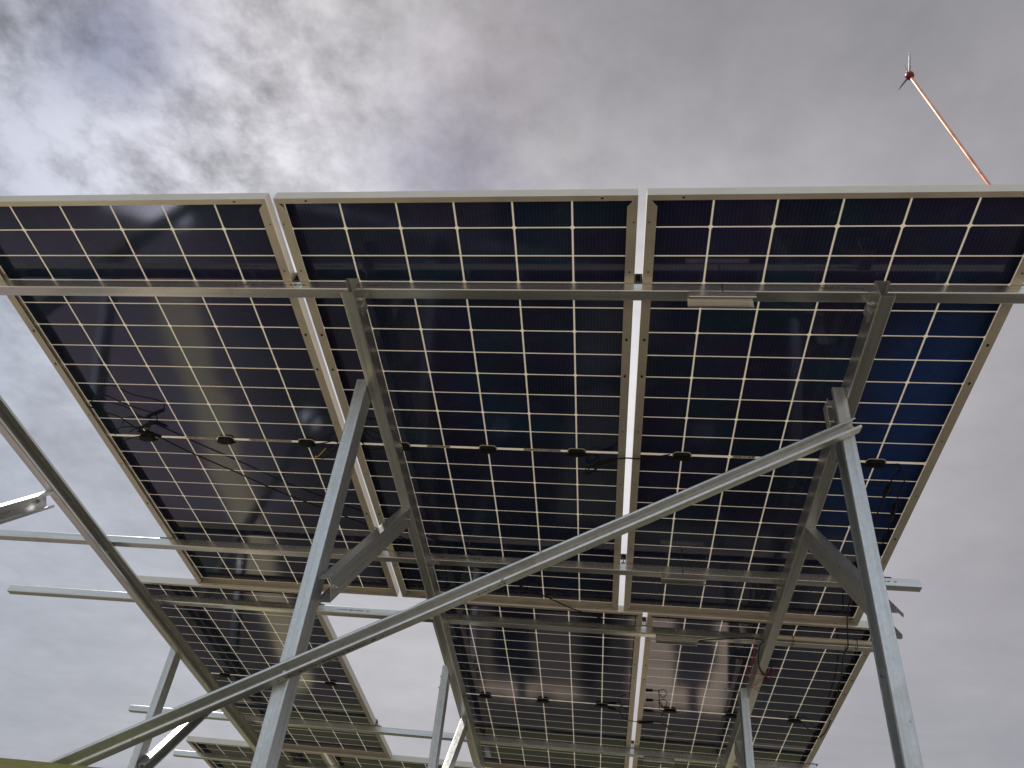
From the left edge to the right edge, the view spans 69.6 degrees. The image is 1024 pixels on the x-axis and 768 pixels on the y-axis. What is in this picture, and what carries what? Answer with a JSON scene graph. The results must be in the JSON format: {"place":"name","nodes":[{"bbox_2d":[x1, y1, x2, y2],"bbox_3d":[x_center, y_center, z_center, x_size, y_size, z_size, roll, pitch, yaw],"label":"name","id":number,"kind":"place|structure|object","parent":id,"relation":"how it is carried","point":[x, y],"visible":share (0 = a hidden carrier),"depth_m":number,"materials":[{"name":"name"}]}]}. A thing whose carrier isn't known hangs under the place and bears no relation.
{"place":"outdoors","nodes":[
{"label":"outdoors","id":0,"kind":"place"},
{"bbox_2d":[0,0,1023,767],"label":"sky","id":1,"kind":"structure","parent":0,"point":[98,97],"materials":[{"name":"grey"}]},
{"label":"ground","id":2,"kind":"structure","parent":0,"visible":0},
{"bbox_2d":[0,758,98,767],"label":"grass bank","id":3,"kind":"structure","parent":2,"relation":"on","point":[10,763],"depth_m":1.01,"materials":[{"name":"green plant"}]},
{"bbox_2d":[127,648,179,767],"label":"post","id":4,"kind":"object","parent":2,"relation":"on","point":[140,751],"visible":0.78,"depth_m":4.30,"materials":[{"name":"silver metal"}]},
{"bbox_2d":[138,712,211,767],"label":"knee strut","id":5,"kind":"object","parent":4,"relation":"attached to","point":[162,750],"visible":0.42,"depth_m":4.34,"materials":[{"name":"metal"}]},
{"bbox_2d":[251,379,370,767],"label":"post","id":6,"kind":"object","parent":2,"relation":"on","point":[267,753],"visible":0.86,"depth_m":2.26,"materials":[{"name":"grey metal"}]},
{"bbox_2d":[318,507,410,602],"bbox_3d":[-0.508,0.599,2.703,0.056,0.076,0.904,1,4,8],"label":"knee strut","id":7,"kind":"object","parent":6,"relation":"attached to","point":[345,571],"visible":1,"depth_m":2.56,"materials":[{"name":"metal"}]},
{"bbox_2d":[340,278,485,767],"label":"rafter","id":8,"kind":"object","parent":7,"relation":"on","point":[355,302],"visible":1,"depth_m":3.00,"materials":[{"name":"grey metal"}]},
{"bbox_2d":[0,529,682,576],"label":"mounting rail","id":9,"kind":"object","parent":8,"relation":"on","point":[392,556],"visible":0.9,"depth_m":3.65,"materials":[{"name":"grey metal"}]},
{"bbox_2d":[0,193,398,596],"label":"solar panel","id":10,"kind":"object","parent":9,"relation":"on","point":[242,385],"visible":0.98,"depth_m":2.93,"materials":[{"name":"glass"}]},
{"bbox_2d":[146,430,604,619],"bbox_3d":[-0.560,0.723,3.532,2.383,0.255,0.046,22,-38,-19],"label":"cable","id":11,"kind":"object","parent":10,"relation":"attached to","point":[354,519],"visible":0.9,"depth_m":3.42,"materials":[{"name":"black rubber"}]},
{"bbox_2d":[273,189,637,610],"bbox_3d":[-0.103,0.276,3.045,1.130,0.046,2.342,1,-47,8],"label":"solar panel","id":12,"kind":"object","parent":9,"relation":"on","point":[511,416],"visible":0.86,"depth_m":2.73,"materials":[{"name":"glass"}]},
{"bbox_2d":[621,554,625,563],"bbox_3d":[0.526,0.844,3.485,0.040,0.094,0.044,1,-47,8],"label":"clamp","id":13,"kind":"object","parent":9,"relation":"attached to","point":[623,557],"visible":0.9,"depth_m":3.49,"materials":[{"name":"metal"}]},
{"bbox_2d":[661,573,705,585],"bbox_3d":[0.789,0.901,3.397,0.200,0.030,0.046,1,-47,8],"label":"rail splice","id":14,"kind":"object","parent":9,"relation":"attached to","point":[684,579],"visible":1,"depth_m":3.39,"materials":[{"name":"grey metal"}]},
{"bbox_2d":[624,184,1023,625],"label":"solar panel","id":15,"kind":"object","parent":9,"relation":"on","point":[719,391],"visible":0.79,"depth_m":2.57,"materials":[{"name":"glass"}]},
{"bbox_2d":[613,454,669,459],"bbox_3d":[0.519,0.290,2.951,0.227,0.037,0.018,1,-36,8],"label":"cable","id":16,"kind":"object","parent":15,"relation":"attached to","point":[641,458],"visible":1,"depth_m":2.94,"materials":[{"name":"black rubber"}]},
{"bbox_2d":[0,280,721,300],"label":"mounting rail","id":17,"kind":"object","parent":8,"relation":"on","point":[558,291],"visible":0.92,"depth_m":2.48,"materials":[{"name":"grey metal"}]},
{"bbox_2d":[293,272,299,281],"bbox_3d":[-0.737,-0.349,2.552,0.040,0.094,0.044,1,-47,8],"label":"clamp","id":18,"kind":"object","parent":17,"relation":"attached to","point":[296,278],"visible":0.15,"depth_m":2.54,"materials":[{"name":"metal"}]},
{"bbox_2d":[634,274,641,283],"bbox_3d":[0.409,-0.322,2.400,0.040,0.094,0.044,1,-47,8],"label":"clamp","id":19,"kind":"object","parent":17,"relation":"attached to","point":[637,278],"visible":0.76,"depth_m":2.41,"materials":[{"name":"metal"}]},
{"bbox_2d":[687,291,755,307],"bbox_3d":[0.657,-0.265,2.313,0.203,0.030,0.046,1,-47,8],"label":"rail splice","id":20,"kind":"object","parent":17,"relation":"attached to","point":[718,299],"visible":1,"depth_m":2.32,"materials":[{"name":"grey metal"}]},
{"bbox_2d":[428,665,449,767],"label":"post","id":21,"kind":"object","parent":2,"relation":"on","point":[436,740],"visible":0.87,"depth_m":4.07,"materials":[{"name":"silver metal"}]},
{"bbox_2d":[442,718,467,767],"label":"knee strut","id":22,"kind":"object","parent":21,"relation":"attached to","point":[455,747],"visible":1,"depth_m":4.33,"materials":[{"name":"metal"}]},
{"bbox_2d":[737,688,754,767],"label":"post","id":23,"kind":"object","parent":2,"relation":"on","point":[746,731],"visible":1,"depth_m":3.91,"materials":[{"name":"silver metal"}]},
{"bbox_2d":[734,741,743,767],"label":"knee strut","id":24,"kind":"object","parent":23,"relation":"attached to","point":[738,751],"visible":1,"depth_m":4.28,"materials":[{"name":"metal"}]},
{"bbox_2d":[826,387,923,767],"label":"post","id":25,"kind":"object","parent":2,"relation":"on","point":[905,748],"visible":0.99,"depth_m":2.07,"materials":[{"name":"grey metal"}]},
{"bbox_2d":[48,417,861,765],"bbox_3d":[-0.654,0.810,2.061,3.814,0.042,0.041,-21,-36,-9],"label":"diagonal brace","id":26,"kind":"object","parent":25,"relation":"attached to","point":[184,713],"visible":0.98,"depth_m":2.14,"materials":[{"name":"metal"}]},
{"bbox_2d":[720,281,895,767],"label":"rafter","id":27,"kind":"object","parent":25,"relation":"attached to","point":[878,307],"visible":0.93,"depth_m":2.82,"materials":[{"name":"grey metal"}]},
{"bbox_2d":[658,751,816,767],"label":"mounting rail","id":28,"kind":"object","parent":27,"relation":"attached to","point":[697,758],"visible":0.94,"depth_m":4.84,"materials":[{"name":"silver metal"}]},
{"bbox_2d":[747,647,773,692],"bbox_3d":[1.282,1.472,3.793,0.140,0.047,0.427,1,-47,8],"label":"red wire","id":29,"kind":"object","parent":27,"relation":"attached to","point":[755,671],"visible":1,"depth_m":3.79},
{"bbox_2d":[676,628,872,651],"bbox_3d":[1.334,1.300,3.740,0.979,0.041,0.041,1,-47,8],"label":"mounting rail","id":30,"kind":"object","parent":27,"relation":"attached to","point":[703,634],"visible":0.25,"depth_m":3.74,"materials":[{"name":"silver metal"}]},
{"bbox_2d":[698,637,765,676],"bbox_3d":[1.175,1.391,3.762,0.362,0.119,0.336,-20,-44,32],"label":"cable","id":31,"kind":"object","parent":30,"relation":"attached to","point":[741,638],"visible":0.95,"depth_m":3.71,"materials":[{"name":"black rubber"}]},
{"bbox_2d":[632,613,870,767],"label":"solar panel","id":32,"kind":"object","parent":30,"relation":"on","point":[688,701],"visible":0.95,"depth_m":4.26,"materials":[{"name":"glass"}]},
{"bbox_2d":[830,597,851,713],"bbox_3d":[1.712,1.441,3.833,0.030,0.232,1.262,-4,-37,14],"label":"cable","id":33,"kind":"object","parent":32,"relation":"attached to","point":[843,656],"visible":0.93,"depth_m":3.73,"materials":[{"name":"black rubber"}]},
{"bbox_2d":[777,634,871,649],"bbox_3d":[1.564,1.293,3.692,0.500,0.055,0.059,1,-47,8],"label":"conduit","id":34,"kind":"object","parent":30,"relation":"attached to","point":[824,640],"visible":0.89,"depth_m":3.68,"materials":[{"name":"beige plastic"}]},
{"bbox_2d":[682,567,921,591],"bbox_3d":[1.305,0.888,3.354,1.033,0.041,0.042,1,-47,8],"label":"mounting rail","id":35,"kind":"object","parent":27,"relation":"attached to","point":[892,584],"visible":0.75,"depth_m":3.35,"materials":[{"name":"grey metal"}]},
{"bbox_2d":[722,284,1023,303],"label":"mounting rail","id":36,"kind":"object","parent":27,"relation":"on","point":[903,293],"visible":0.89,"depth_m":2.26,"materials":[{"name":"grey metal"}]},
{"bbox_2d":[823,403,837,462],"bbox_3d":[1.061,0.161,2.450,0.014,0.215,0.036,1,-36,8],"label":"angle plate","id":37,"kind":"object","parent":25,"relation":"attached to","point":[832,446],"visible":0.71,"depth_m":2.46,"materials":[{"name":"metal"}]},
{"bbox_2d":[804,527,903,638],"bbox_3d":[1.129,0.642,2.497,0.042,0.076,0.889,1,4,8],"label":"knee strut","id":38,"kind":"object","parent":25,"relation":"attached to","point":[836,564],"visible":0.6,"depth_m":2.53,"materials":[{"name":"metal"}]},
{"bbox_2d":[898,51,990,184],"bbox_3d":[2.067,0.123,2.385,0.129,4.997,0.687,27,-41,-26],"label":"wind turbine","id":39,"kind":"object","parent":2,"relation":"on","point":[909,74],"visible":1,"depth_m":3.63,"materials":[{"name":"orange metal"}]},
{"bbox_3d":[-2.323,0.988,2.199,0.142,2.535,0.160,1,-36,8],"label":"post","id":40,"kind":"object","parent":2,"relation":"on","visible":0},
{"bbox_2d":[0,491,54,524],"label":"knee strut","id":41,"kind":"object","parent":40,"relation":"attached to","point":[12,510],"visible":1,"depth_m":3.23,"materials":[{"name":"metal"}]},
{"bbox_2d":[0,395,282,767],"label":"rafter","id":42,"kind":"object","parent":40,"relation":"attached to","point":[19,439],"visible":0.95,"depth_m":3.77,"materials":[{"name":"grey metal"}]},
{"bbox_2d":[173,750,361,767],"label":"mounting rail","id":43,"kind":"object","parent":42,"relation":"attached to","point":[228,758],"visible":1,"depth_m":5.89,"materials":[{"name":"silver metal"}]},
{"bbox_2d":[7,585,675,637],"bbox_3d":[-1.042,1.244,4.056,3.807,0.041,0.042,1,-47,8],"label":"mounting rail","id":44,"kind":"object","parent":42,"relation":"attached to","point":[541,624],"visible":0.98,"depth_m":4.02,"materials":[{"name":"silver metal"}]},
{"bbox_2d":[426,599,653,767],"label":"solar panel","id":45,"kind":"object","parent":44,"relation":"on","point":[558,686],"visible":0.88,"depth_m":4.48,"materials":[{"name":"glass"}]},
{"bbox_2d":[642,616,645,625],"bbox_3d":[0.689,1.259,3.853,0.040,0.094,0.044,1,-47,8],"label":"clamp","id":46,"kind":"object","parent":44,"relation":"attached to","point":[643,620],"visible":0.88,"depth_m":3.86,"materials":[{"name":"metal"}]},
{"bbox_2d":[656,634,697,645],"bbox_3d":[0.845,1.313,3.779,0.208,0.030,0.046,1,-47,8],"label":"rail splice","id":47,"kind":"object","parent":44,"relation":"attached to","point":[677,640],"visible":1,"depth_m":3.77,"materials":[{"name":"silver metal"}]},
{"bbox_2d":[128,705,657,757],"bbox_3d":[-0.913,2.423,5.153,3.798,0.041,0.041,1,-47,8],"label":"mounting rail","id":48,"kind":"object","parent":42,"relation":"attached to","point":[551,745],"visible":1,"depth_m":5.09,"materials":[{"name":"silver metal"}]},
{"bbox_2d":[137,575,391,758],"bbox_3d":[-1.557,1.956,4.865,1.130,0.040,2.342,1,-47,8],"label":"solar panel","id":49,"kind":"object","parent":48,"relation":"on","point":[229,646],"visible":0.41,"depth_m":4.70,"materials":[{"name":"glass"}]},
{"bbox_2d":[643,756,674,765],"bbox_3d":[0.972,2.492,4.876,0.200,0.030,0.046,1,-47,8],"label":"rail splice","id":50,"kind":"object","parent":48,"relation":"attached to","point":[659,760],"visible":1,"depth_m":4.87,"materials":[{"name":"silver metal"}]},
{"label":"rail","id":51,"kind":"object","parent":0,"visible":0},
{"bbox_2d":[186,736,332,767],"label":"solar panel","id":52,"kind":"object","parent":51,"relation":"on","point":[220,746],"visible":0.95,"depth_m":5.89,"materials":[{"name":"glass"}]},
{"bbox_2d":[327,753,473,767],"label":"solar panel","id":53,"kind":"object","parent":51,"relation":"attached to","point":[397,761],"visible":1,"depth_m":5.72,"materials":[{"name":"glass"}]}
]}

